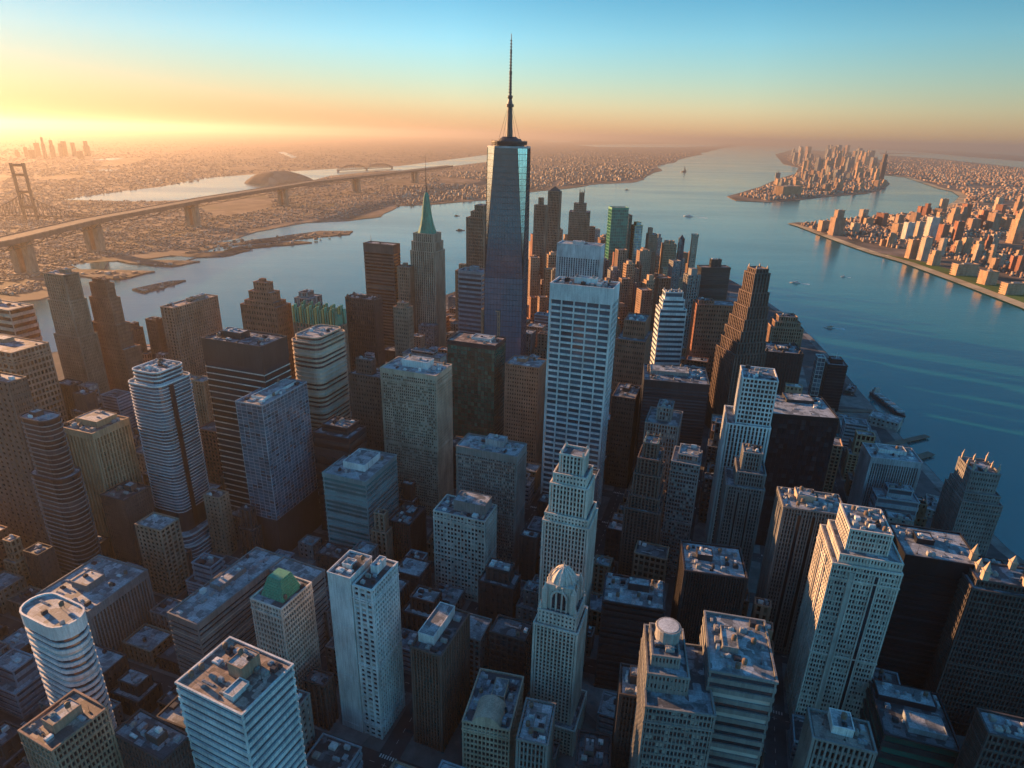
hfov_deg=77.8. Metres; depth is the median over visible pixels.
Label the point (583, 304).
window
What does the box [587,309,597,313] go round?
window
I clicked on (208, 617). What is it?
bent block
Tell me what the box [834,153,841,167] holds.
island tower
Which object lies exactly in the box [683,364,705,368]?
infill block
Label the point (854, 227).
bank block
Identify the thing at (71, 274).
window
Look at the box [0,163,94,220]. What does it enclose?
suspension bridge
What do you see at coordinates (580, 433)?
window
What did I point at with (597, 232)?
tip tower
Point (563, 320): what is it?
window
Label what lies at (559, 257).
window
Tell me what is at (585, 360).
window
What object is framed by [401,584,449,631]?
block
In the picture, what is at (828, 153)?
island tower
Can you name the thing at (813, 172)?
island tower
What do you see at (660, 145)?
river
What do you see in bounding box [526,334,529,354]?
window
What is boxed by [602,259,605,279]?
tip tower
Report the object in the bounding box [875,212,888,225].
bank block
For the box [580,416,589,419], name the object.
window
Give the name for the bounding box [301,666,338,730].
block
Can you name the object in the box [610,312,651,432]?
red brick tower
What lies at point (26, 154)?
skyline tower
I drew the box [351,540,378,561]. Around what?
block
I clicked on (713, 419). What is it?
infill block
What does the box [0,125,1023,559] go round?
water
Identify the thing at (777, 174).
island tower
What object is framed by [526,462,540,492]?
infill block
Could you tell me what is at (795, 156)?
island tower
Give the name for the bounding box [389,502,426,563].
teal block
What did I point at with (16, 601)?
block
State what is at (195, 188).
river
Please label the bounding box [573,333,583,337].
window
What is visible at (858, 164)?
island tower
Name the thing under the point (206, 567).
block
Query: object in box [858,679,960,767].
skylight hall
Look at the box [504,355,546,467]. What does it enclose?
tan block
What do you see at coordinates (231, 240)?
river
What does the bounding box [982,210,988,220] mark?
bank block
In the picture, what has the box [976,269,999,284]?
bank tower
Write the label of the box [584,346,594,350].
window
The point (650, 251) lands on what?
window
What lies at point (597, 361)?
window
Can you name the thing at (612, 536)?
window
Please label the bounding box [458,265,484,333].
grey block
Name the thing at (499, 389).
window
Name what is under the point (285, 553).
block
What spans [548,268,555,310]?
tip tower
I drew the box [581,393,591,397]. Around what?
window
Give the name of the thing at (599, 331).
window
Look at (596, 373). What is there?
window
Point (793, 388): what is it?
infill block
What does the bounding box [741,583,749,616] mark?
block
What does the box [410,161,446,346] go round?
spired tower
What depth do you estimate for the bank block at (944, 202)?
4103.38 m
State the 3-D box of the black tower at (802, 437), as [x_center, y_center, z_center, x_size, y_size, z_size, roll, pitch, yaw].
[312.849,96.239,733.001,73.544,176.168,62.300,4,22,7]
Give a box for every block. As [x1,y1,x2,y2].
[0,334,68,422]
[0,525,9,571]
[0,570,26,613]
[0,622,8,638]
[0,625,31,652]
[0,640,10,656]
[0,648,45,718]
[0,719,25,767]
[2,534,32,586]
[6,585,42,618]
[14,756,30,767]
[17,689,123,767]
[22,542,61,588]
[38,695,49,711]
[59,378,82,420]
[70,389,104,418]
[77,381,102,406]
[95,644,129,698]
[98,534,114,558]
[100,389,137,433]
[100,480,154,567]
[109,698,124,726]
[110,667,162,715]
[114,708,194,767]
[118,414,139,447]
[122,623,172,667]
[130,321,147,352]
[133,427,140,443]
[134,512,189,597]
[135,445,146,473]
[142,352,152,362]
[142,471,155,511]
[149,596,180,632]
[155,351,169,359]
[156,642,180,675]
[156,684,177,711]
[156,694,185,731]
[166,546,328,675]
[185,548,192,573]
[185,552,224,594]
[190,375,199,381]
[191,382,198,419]
[199,420,223,483]
[203,488,237,555]
[208,481,221,489]
[220,467,225,490]
[223,555,238,568]
[232,507,241,539]
[238,504,264,555]
[240,278,295,378]
[274,549,294,558]
[291,300,350,390]
[294,289,322,306]
[296,688,315,754]
[298,534,321,560]
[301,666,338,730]
[305,733,362,767]
[315,541,350,581]
[323,589,333,642]
[325,636,338,685]
[345,292,384,370]
[349,353,384,451]
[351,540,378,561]
[364,352,374,357]
[371,508,393,559]
[385,346,394,361]
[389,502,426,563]
[389,760,415,767]
[398,556,431,594]
[399,479,419,506]
[399,578,409,629]
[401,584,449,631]
[401,628,417,671]
[402,347,446,362]
[405,549,427,560]
[414,333,428,348]
[418,322,438,347]
[426,532,433,560]
[429,346,439,349]
[436,582,464,608]
[438,347,446,352]
[438,759,464,767]
[446,306,454,314]
[446,315,450,331]
[446,332,450,344]
[448,295,454,308]
[450,321,458,332]
[453,437,461,488]
[455,263,465,320]
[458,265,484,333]
[461,668,523,767]
[470,613,491,691]
[478,557,520,624]
[481,307,499,335]
[489,614,532,702]
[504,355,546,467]
[515,697,555,767]
[516,580,538,622]
[519,528,539,582]
[520,580,526,595]
[525,472,534,503]
[526,323,545,347]
[526,329,535,355]
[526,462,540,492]
[527,516,542,543]
[529,354,540,358]
[532,574,538,581]
[534,312,550,330]
[534,331,547,358]
[536,492,548,516]
[552,741,559,767]
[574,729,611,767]
[586,625,594,656]
[588,592,602,634]
[591,554,612,594]
[593,468,599,506]
[594,572,664,690]
[596,690,616,733]
[603,454,606,477]
[603,555,616,573]
[604,520,621,561]
[605,413,610,455]
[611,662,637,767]
[612,512,622,522]
[617,504,624,513]
[622,485,630,504]
[631,540,668,580]
[632,364,709,479]
[670,540,747,643]
[680,355,685,363]
[681,346,686,355]
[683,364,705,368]
[686,356,707,371]
[698,472,713,522]
[698,610,778,767]
[699,462,714,506]
[703,418,721,477]
[709,414,722,438]
[710,424,714,438]
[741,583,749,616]
[751,596,771,620]
[758,738,765,767]
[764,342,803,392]
[766,621,773,655]
[784,383,802,392]
[788,714,804,759]
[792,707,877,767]
[822,437,842,492]
[839,416,868,454]
[840,437,853,468]
[841,430,875,479]
[844,469,854,495]
[850,222,860,232]
[858,209,869,217]
[859,213,865,223]
[863,218,873,224]
[868,482,919,525]
[872,667,900,684]
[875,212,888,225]
[879,239,886,245]
[884,509,913,524]
[886,232,895,246]
[888,216,895,221]
[891,223,903,233]
[894,214,904,222]
[909,212,920,222]
[914,499,927,526]
[917,206,924,214]
[921,203,931,215]
[923,544,1023,736]
[933,208,944,215]
[935,224,950,242]
[937,215,943,223]
[937,238,948,255]
[939,198,948,216]
[950,221,965,240]
[950,242,963,253]
[951,240,963,253]
[953,707,1023,767]
[960,207,967,220]
[961,203,973,220]
[963,237,973,254]
[967,218,982,228]
[971,241,984,253]
[971,244,982,262]
[976,215,985,228]
[978,555,1004,563]
[979,237,986,244]
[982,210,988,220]
[984,212,1002,231]
[984,235,992,249]
[985,244,996,264]
[989,257,1000,270]
[992,197,1003,211]
[992,237,999,249]
[995,204,1006,215]
[998,253,1006,266]
[999,216,1014,228]
[1001,559,1023,566]
[1004,214,1015,218]
[1006,255,1018,272]
[1011,196,1023,213]
[1014,250,1022,254]
[1014,255,1023,274]
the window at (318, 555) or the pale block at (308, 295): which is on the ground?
the pale block at (308, 295)
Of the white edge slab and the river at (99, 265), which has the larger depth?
the river at (99, 265)
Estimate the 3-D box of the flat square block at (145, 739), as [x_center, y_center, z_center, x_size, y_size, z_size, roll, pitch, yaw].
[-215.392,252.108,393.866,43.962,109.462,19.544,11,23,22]
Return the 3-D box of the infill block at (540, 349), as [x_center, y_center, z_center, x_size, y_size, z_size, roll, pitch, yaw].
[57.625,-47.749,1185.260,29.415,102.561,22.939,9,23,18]
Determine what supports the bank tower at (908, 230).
on the bank land at (945, 262)
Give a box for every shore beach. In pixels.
[788,223,1023,308]
[889,175,966,207]
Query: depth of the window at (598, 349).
707.58 m
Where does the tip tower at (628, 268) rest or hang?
on the ground
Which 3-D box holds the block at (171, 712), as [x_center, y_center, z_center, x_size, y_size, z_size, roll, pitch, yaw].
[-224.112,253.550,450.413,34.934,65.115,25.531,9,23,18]
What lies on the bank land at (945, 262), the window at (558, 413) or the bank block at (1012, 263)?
the bank block at (1012, 263)
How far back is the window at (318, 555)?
652.89 m
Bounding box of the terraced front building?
[628,617,716,767]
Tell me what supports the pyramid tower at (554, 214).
on the ground
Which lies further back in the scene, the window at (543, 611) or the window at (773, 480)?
the window at (773, 480)
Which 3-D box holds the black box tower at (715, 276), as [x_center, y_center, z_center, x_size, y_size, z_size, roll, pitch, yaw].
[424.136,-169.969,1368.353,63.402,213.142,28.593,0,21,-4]
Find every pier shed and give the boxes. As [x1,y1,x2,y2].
[835,412,849,431]
[836,418,871,433]
[844,384,856,395]
[867,410,903,431]
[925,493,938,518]
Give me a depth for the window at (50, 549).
616.94 m
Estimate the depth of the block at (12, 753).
448.10 m
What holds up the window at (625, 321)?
in the red brick tower at (632, 347)
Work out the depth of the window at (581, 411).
740.18 m
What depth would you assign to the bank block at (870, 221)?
3624.80 m
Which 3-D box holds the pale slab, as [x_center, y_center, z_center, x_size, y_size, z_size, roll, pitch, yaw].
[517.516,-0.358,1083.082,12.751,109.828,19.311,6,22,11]
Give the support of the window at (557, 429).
in the white tower at (583, 311)
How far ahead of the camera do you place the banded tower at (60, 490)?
609.36 m
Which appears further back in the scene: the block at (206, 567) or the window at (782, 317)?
the window at (782, 317)
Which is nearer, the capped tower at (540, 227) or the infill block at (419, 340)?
the infill block at (419, 340)
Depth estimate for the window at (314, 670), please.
493.43 m
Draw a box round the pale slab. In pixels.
[807,354,825,395]
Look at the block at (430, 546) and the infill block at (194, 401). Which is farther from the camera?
the infill block at (194, 401)
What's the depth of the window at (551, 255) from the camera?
1618.28 m
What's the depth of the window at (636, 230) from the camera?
1796.97 m
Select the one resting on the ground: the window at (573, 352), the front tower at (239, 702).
the front tower at (239, 702)
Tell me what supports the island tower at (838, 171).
on the island land at (781, 158)
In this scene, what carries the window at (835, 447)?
in the infill block at (833, 465)
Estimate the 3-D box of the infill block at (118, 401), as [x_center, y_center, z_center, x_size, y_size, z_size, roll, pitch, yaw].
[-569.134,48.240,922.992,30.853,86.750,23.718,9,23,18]
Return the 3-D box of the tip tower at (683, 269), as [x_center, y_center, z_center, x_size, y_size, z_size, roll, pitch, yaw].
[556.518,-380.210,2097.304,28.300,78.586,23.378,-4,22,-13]
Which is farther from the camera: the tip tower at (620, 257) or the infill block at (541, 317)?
the tip tower at (620, 257)
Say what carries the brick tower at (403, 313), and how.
on the ground
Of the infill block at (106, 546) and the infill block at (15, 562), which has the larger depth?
the infill block at (106, 546)
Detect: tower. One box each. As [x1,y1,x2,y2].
[0,298,42,340]
[0,371,49,547]
[19,407,102,576]
[19,592,116,729]
[23,146,28,156]
[28,147,35,158]
[33,141,41,156]
[40,135,47,158]
[43,267,109,398]
[48,137,55,156]
[57,140,63,156]
[60,141,67,155]
[63,409,142,555]
[70,142,76,156]
[76,150,83,158]
[83,141,90,155]
[89,277,143,391]
[128,356,212,559]
[145,316,167,359]
[174,636,307,767]
[192,375,214,425]
[201,327,290,510]
[235,378,320,551]
[250,567,321,689]
[291,324,350,486]
[322,448,399,548]
[363,241,400,347]
[380,353,453,516]
[393,301,413,357]
[397,262,415,332]
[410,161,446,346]
[410,602,469,752]
[433,490,496,602]
[447,331,505,436]
[456,433,526,569]
[466,204,485,267]
[484,34,530,362]
[527,256,539,311]
[527,296,536,322]
[529,561,587,756]
[530,233,532,255]
[532,197,547,282]
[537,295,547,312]
[538,442,597,666]
[540,274,619,508]
[540,279,543,294]
[543,268,552,310]
[546,186,561,252]
[546,252,555,267]
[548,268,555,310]
[555,240,604,279]
[560,227,562,240]
[563,234,567,240]
[567,189,590,241]
[589,226,594,242]
[594,228,599,242]
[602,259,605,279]
[604,257,609,276]
[605,206,628,267]
[607,266,620,281]
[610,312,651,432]
[611,252,614,265]
[614,248,627,276]
[614,296,619,354]
[617,431,665,575]
[618,302,627,329]
[619,277,630,305]
[622,260,634,314]
[625,214,632,258]
[629,221,642,263]
[631,282,634,312]
[632,282,636,312]
[634,268,640,312]
[635,261,641,287]
[635,287,652,314]
[636,248,650,281]
[643,274,654,329]
[643,399,682,541]
[645,227,657,274]
[649,251,654,273]
[650,276,670,333]
[650,287,686,365]
[654,255,659,272]
[656,234,661,254]
[658,240,676,273]
[660,267,667,275]
[667,259,680,288]
[678,277,682,289]
[681,258,685,276]
[682,267,700,345]
[685,251,689,272]
[685,297,733,395]
[687,233,698,272]
[697,258,730,299]
[705,365,778,545]
[712,443,766,576]
[755,392,838,545]
[755,485,842,654]
[766,312,803,347]
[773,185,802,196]
[774,170,780,181]
[778,179,784,185]
[784,503,903,723]
[792,152,798,162]
[793,174,799,183]
[797,153,802,163]
[798,147,803,157]
[802,161,806,172]
[804,146,811,156]
[805,160,811,167]
[809,170,815,178]
[812,172,817,181]
[814,157,820,170]
[817,220,829,231]
[819,169,825,178]
[822,184,827,190]
[824,149,831,163]
[824,160,831,171]
[826,183,831,190]
[827,209,845,235]
[832,169,841,178]
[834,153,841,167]
[839,163,844,174]
[839,179,843,190]
[840,156,846,165]
[844,145,849,155]
[844,157,850,171]
[847,442,922,506]
[850,156,853,168]
[852,151,857,160]
[854,166,861,177]
[855,162,861,171]
[858,151,864,160]
[861,152,867,164]
[864,171,869,176]
[868,150,874,161]
[868,157,875,168]
[869,159,874,169]
[870,165,875,174]
[874,167,879,178]
[874,180,880,186]
[876,522,979,688]
[879,150,887,179]
[900,222,915,238]
[904,239,919,258]
[913,221,925,237]
[916,237,932,260]
[923,217,940,238]
[926,250,942,265]
[930,449,1003,555]
[946,208,961,223]
[949,263,980,275]
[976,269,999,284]
[998,282,1023,294]
[1005,209,1023,243]
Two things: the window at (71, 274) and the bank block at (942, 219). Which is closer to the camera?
the window at (71, 274)
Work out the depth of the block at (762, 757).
459.70 m
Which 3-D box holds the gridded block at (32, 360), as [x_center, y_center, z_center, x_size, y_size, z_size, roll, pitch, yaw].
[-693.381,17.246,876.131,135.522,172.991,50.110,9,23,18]
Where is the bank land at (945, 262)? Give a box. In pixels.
[794,155,1023,294]
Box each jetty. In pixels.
[838,409,877,412]
[883,434,929,444]
[917,451,934,459]
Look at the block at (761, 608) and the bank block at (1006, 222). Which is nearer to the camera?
the block at (761, 608)
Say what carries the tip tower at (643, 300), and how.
on the ground
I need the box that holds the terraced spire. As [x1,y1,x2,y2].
[704,263,770,427]
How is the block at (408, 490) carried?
on the ground
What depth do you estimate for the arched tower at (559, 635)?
461.13 m
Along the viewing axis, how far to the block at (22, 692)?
502.88 m
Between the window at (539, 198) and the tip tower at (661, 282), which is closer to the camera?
the tip tower at (661, 282)
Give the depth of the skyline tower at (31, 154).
8513.74 m
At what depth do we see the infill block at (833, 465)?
811.88 m
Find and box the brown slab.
[160,293,222,375]
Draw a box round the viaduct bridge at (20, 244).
[0,165,452,274]
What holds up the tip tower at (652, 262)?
on the ground
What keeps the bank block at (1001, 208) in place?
on the bank land at (945, 262)
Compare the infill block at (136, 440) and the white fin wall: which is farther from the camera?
the infill block at (136, 440)
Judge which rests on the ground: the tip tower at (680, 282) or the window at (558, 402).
the tip tower at (680, 282)
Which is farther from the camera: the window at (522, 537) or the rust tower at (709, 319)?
the rust tower at (709, 319)
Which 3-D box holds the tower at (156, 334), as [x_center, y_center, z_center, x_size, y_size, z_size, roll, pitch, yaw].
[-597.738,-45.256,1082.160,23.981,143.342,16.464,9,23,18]
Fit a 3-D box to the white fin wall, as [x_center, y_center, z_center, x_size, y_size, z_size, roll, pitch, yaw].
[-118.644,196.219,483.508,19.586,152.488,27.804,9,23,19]
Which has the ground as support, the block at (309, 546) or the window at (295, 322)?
the block at (309, 546)
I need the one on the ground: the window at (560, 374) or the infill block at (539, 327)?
the infill block at (539, 327)
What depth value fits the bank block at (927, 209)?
4158.57 m
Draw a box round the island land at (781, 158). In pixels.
[727,150,889,201]
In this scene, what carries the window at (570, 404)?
in the white tower at (583, 311)
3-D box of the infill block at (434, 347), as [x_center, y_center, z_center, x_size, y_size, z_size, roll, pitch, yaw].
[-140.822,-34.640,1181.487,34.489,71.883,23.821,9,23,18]
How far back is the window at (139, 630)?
554.91 m
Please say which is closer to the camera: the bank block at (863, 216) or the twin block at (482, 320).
the twin block at (482, 320)
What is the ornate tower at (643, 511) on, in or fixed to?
on the ground
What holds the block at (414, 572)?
on the ground
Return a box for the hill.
[245,170,312,184]
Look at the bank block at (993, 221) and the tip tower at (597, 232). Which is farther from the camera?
the bank block at (993, 221)
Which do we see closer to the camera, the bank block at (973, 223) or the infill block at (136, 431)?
the infill block at (136, 431)
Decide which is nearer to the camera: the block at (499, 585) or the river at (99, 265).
the block at (499, 585)
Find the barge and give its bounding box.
[869,387,905,417]
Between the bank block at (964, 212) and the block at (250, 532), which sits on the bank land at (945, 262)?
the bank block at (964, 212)
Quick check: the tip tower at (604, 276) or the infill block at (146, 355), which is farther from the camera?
the tip tower at (604, 276)
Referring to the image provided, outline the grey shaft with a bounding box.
[660,443,702,576]
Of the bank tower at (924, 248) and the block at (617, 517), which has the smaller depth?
the block at (617, 517)
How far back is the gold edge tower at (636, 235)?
1796.33 m
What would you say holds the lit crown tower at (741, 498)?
on the ground
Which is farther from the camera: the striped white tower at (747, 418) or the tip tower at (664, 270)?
the tip tower at (664, 270)
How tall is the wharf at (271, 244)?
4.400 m
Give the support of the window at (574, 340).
in the white tower at (583, 311)
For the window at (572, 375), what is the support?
in the white tower at (583, 311)
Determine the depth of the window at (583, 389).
729.95 m
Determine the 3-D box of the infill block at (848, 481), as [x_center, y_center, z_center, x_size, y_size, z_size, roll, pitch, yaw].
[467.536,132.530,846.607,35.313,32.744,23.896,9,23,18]
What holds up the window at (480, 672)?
in the gabled block at (491, 718)
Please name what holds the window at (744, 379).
in the striped white tower at (747, 418)
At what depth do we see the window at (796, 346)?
1013.93 m
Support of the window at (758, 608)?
in the block at (761, 608)
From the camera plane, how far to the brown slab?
1041.10 m
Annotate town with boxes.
[0,130,729,294]
[395,151,691,205]
[740,152,888,199]
[801,157,1023,234]
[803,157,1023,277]
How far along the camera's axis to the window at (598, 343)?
705.08 m
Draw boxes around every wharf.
[71,269,154,279]
[117,260,199,266]
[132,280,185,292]
[170,250,249,257]
[220,231,352,246]
[225,241,311,250]
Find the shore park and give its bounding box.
[881,253,1023,302]
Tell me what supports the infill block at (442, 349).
on the ground
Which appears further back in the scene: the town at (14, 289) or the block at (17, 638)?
the town at (14, 289)
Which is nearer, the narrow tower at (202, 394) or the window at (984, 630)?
the window at (984, 630)
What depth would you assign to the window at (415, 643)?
477.08 m
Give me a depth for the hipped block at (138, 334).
1061.04 m
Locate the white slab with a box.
[352,555,404,739]
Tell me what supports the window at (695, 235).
in the slim tower at (693, 250)
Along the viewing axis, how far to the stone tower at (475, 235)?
1310.53 m
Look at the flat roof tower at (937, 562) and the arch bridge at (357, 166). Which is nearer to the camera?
the flat roof tower at (937, 562)
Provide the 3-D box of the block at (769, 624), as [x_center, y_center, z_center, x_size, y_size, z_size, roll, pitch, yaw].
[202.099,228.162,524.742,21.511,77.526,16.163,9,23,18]
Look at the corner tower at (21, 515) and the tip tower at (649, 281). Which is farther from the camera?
the tip tower at (649, 281)
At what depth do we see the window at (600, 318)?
694.49 m
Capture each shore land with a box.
[0,126,914,301]
[716,143,1023,151]
[850,147,1023,160]
[880,152,914,153]
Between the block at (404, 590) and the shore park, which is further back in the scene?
the shore park
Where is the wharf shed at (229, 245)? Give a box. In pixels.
[71,231,345,290]
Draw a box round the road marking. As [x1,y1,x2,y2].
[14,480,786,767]
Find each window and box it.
[0,344,66,421]
[0,379,46,546]
[0,530,6,570]
[0,580,23,609]
[1,724,25,767]
[5,539,31,585]
[27,549,58,587]
[47,697,120,767]
[48,274,107,392]
[61,383,80,416]
[72,393,102,416]
[80,385,101,404]
[92,280,139,389]
[97,455,137,487]
[101,583,151,648]
[105,497,141,563]
[106,659,126,687]
[114,679,160,712]
[130,630,170,663]
[137,521,187,594]
[148,320,166,357]
[160,659,176,671]
[162,297,219,375]
[200,430,222,482]
[205,496,235,553]
[241,384,316,519]
[242,280,294,375]
[242,510,258,552]
[261,587,317,688]
[295,291,321,306]
[295,322,343,331]
[301,699,312,751]
[305,670,332,726]
[318,555,337,577]
[328,649,337,682]
[348,298,377,369]
[351,365,383,450]
[374,514,385,556]
[376,568,401,728]
[382,373,437,515]
[394,303,411,356]
[399,267,412,303]
[400,568,427,591]
[401,485,409,502]
[404,592,431,630]
[413,234,435,325]
[415,643,439,748]
[422,326,436,346]
[435,512,483,599]
[448,342,505,436]
[454,448,455,487]
[459,453,515,561]
[464,672,507,765]
[467,206,482,267]
[470,637,487,689]
[481,569,517,624]
[491,633,527,683]
[505,365,537,461]
[518,591,538,619]
[521,537,533,580]
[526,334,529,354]
[531,258,538,311]
[533,198,544,282]
[534,611,584,752]
[535,334,546,358]
[539,494,548,515]
[543,299,602,491]
[543,464,593,584]
[545,270,550,310]
[546,192,558,252]
[549,255,555,266]
[550,330,558,334]
[550,336,558,340]
[550,342,558,346]
[551,305,560,309]
[551,312,559,315]
[551,318,559,322]
[551,324,559,328]
[552,299,560,303]
[552,591,554,607]
[555,439,564,442]
[556,417,565,421]
[556,423,565,426]
[556,428,565,432]
[557,257,598,276]
[557,395,567,399]
[557,401,566,404]
[557,406,566,410]
[557,412,566,416]
[557,593,560,609]
[558,378,568,382]
[558,384,567,388]
[558,390,567,393]
[559,361,569,365]
[559,367,568,370]
[559,373,568,376]
[560,337,570,341]
[560,343,570,347]
[560,349,569,353]
[560,355,569,359]
[561,319,571,323]
[561,325,571,329]
[561,331,571,335]
[562,300,572,304]
[562,307,572,311]
[562,313,572,317]
[562,595,565,610]
[567,425,577,428]
[567,430,576,434]
[567,435,576,439]
[568,193,588,240]
[568,408,578,412]
[568,414,577,417]
[568,419,577,423]
[569,391,579,395]
[569,397,579,401]
[569,403,578,406]
[570,374,580,378]
[570,380,580,384]
[570,386,579,389]
[571,362,581,366]
[571,368,580,372]
[572,345,582,349]
[572,351,582,355]
[572,357,581,361]
[573,327,583,330]
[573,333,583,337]
[573,339,582,343]
[574,308,585,312]
[574,314,584,318]
[574,320,584,324]
[575,302,585,306]
[578,437,588,441]
[579,421,589,425]
[579,427,588,430]
[579,432,588,436]
[580,404,590,408]
[580,410,590,414]
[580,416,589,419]
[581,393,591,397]
[581,399,591,403]
[582,376,592,380]
[582,382,592,386]
[582,387,591,391]
[583,364,593,368]
[583,370,593,374]
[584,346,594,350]
[584,352,594,356]
[584,358,593,362]
[585,334,595,338]
[585,340,595,344]
[586,322,596,326]
[586,328,596,332]
[587,303,598,307]
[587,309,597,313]
[587,316,597,320]
[588,594,601,632]
[594,383,603,387]
[594,565,606,594]
[595,366,604,370]
[595,372,604,375]
[595,378,603,381]
[596,354,605,358]
[596,360,605,364]
[597,342,606,346]
[597,348,606,352]
[598,329,607,333]
[598,336,607,339]
[599,317,608,321]
[599,323,608,327]
[600,304,609,308]
[600,311,609,315]
[605,209,628,267]
[605,525,621,559]
[606,397,633,485]
[612,321,644,394]
[618,250,625,276]
[618,307,626,329]
[620,436,663,575]
[621,279,628,304]
[623,265,633,313]
[626,215,631,257]
[629,222,642,263]
[633,554,664,580]
[636,291,650,312]
[637,251,650,279]
[639,657,712,767]
[646,413,675,540]
[656,278,669,303]
[662,242,675,265]
[662,455,697,574]
[669,262,679,287]
[676,239,684,273]
[680,553,741,643]
[683,275,698,344]
[687,361,705,366]
[690,235,696,267]
[691,301,732,381]
[700,479,712,520]
[705,424,720,471]
[707,270,767,425]
[710,379,776,543]
[719,449,763,568]
[755,423,836,544]
[755,606,766,619]
[765,346,801,392]
[768,534,816,651]
[771,317,801,344]
[796,534,898,721]
[808,356,824,395]
[824,446,840,491]
[844,435,873,478]
[862,476,914,506]
[869,417,896,429]
[938,581,1023,733]
[949,472,998,555]
[977,736,990,767]
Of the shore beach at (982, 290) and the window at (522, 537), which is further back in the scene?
the shore beach at (982, 290)
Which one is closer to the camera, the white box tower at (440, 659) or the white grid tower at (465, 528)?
the white box tower at (440, 659)
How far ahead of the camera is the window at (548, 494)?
753.40 m
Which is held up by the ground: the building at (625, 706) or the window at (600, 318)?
the building at (625, 706)
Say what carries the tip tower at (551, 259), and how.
on the ground
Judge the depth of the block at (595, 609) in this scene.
597.33 m
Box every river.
[62,155,486,201]
[71,262,106,268]
[94,158,122,159]
[162,256,194,259]
[209,238,239,242]
[278,152,295,157]
[582,143,720,146]
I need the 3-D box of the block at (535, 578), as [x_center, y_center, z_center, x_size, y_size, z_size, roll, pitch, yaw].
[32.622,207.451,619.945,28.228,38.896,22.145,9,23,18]
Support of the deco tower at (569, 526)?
on the ground
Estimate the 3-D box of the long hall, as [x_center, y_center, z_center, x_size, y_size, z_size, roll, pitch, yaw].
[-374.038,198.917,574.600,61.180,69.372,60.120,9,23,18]
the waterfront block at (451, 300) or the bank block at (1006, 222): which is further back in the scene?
the bank block at (1006, 222)
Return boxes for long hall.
[35,554,155,651]
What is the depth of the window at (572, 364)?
723.74 m
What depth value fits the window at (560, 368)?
730.66 m
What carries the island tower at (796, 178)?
on the island land at (781, 158)
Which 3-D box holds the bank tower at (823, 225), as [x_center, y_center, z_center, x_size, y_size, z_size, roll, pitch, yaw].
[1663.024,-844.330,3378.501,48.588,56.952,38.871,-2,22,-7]
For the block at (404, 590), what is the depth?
584.38 m
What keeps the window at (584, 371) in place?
in the white tower at (583, 311)
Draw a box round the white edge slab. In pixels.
[818,355,847,411]
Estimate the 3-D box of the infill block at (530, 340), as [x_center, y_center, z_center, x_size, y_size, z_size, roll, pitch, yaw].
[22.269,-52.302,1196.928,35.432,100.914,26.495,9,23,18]
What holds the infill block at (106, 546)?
on the ground
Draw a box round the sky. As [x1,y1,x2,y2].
[0,0,1023,149]
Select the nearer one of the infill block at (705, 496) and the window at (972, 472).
the window at (972, 472)
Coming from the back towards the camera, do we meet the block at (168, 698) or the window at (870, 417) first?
the window at (870, 417)
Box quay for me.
[768,303,1023,563]
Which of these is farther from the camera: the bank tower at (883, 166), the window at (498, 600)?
the bank tower at (883, 166)
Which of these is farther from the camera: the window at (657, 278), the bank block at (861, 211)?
the bank block at (861, 211)
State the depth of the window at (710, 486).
768.54 m
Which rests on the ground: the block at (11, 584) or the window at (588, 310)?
the block at (11, 584)
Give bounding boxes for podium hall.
[312,415,366,530]
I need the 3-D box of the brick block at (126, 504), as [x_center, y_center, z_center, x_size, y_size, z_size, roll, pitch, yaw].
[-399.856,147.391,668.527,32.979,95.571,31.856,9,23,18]
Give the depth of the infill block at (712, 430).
883.71 m
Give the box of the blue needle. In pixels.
[676,235,684,275]
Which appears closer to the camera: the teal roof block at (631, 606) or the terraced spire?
the teal roof block at (631, 606)
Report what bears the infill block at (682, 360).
on the ground
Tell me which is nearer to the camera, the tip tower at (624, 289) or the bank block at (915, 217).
the tip tower at (624, 289)
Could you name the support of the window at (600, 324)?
in the white tower at (583, 311)
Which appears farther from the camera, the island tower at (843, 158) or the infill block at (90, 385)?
the island tower at (843, 158)
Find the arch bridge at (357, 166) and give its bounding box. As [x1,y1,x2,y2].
[337,163,392,171]
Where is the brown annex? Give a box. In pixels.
[604,383,640,488]
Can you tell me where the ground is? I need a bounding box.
[0,279,1023,767]
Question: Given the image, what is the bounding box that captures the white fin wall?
[327,550,371,732]
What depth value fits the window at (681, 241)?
1812.83 m
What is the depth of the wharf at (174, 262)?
2196.27 m
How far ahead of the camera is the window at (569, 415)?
747.08 m

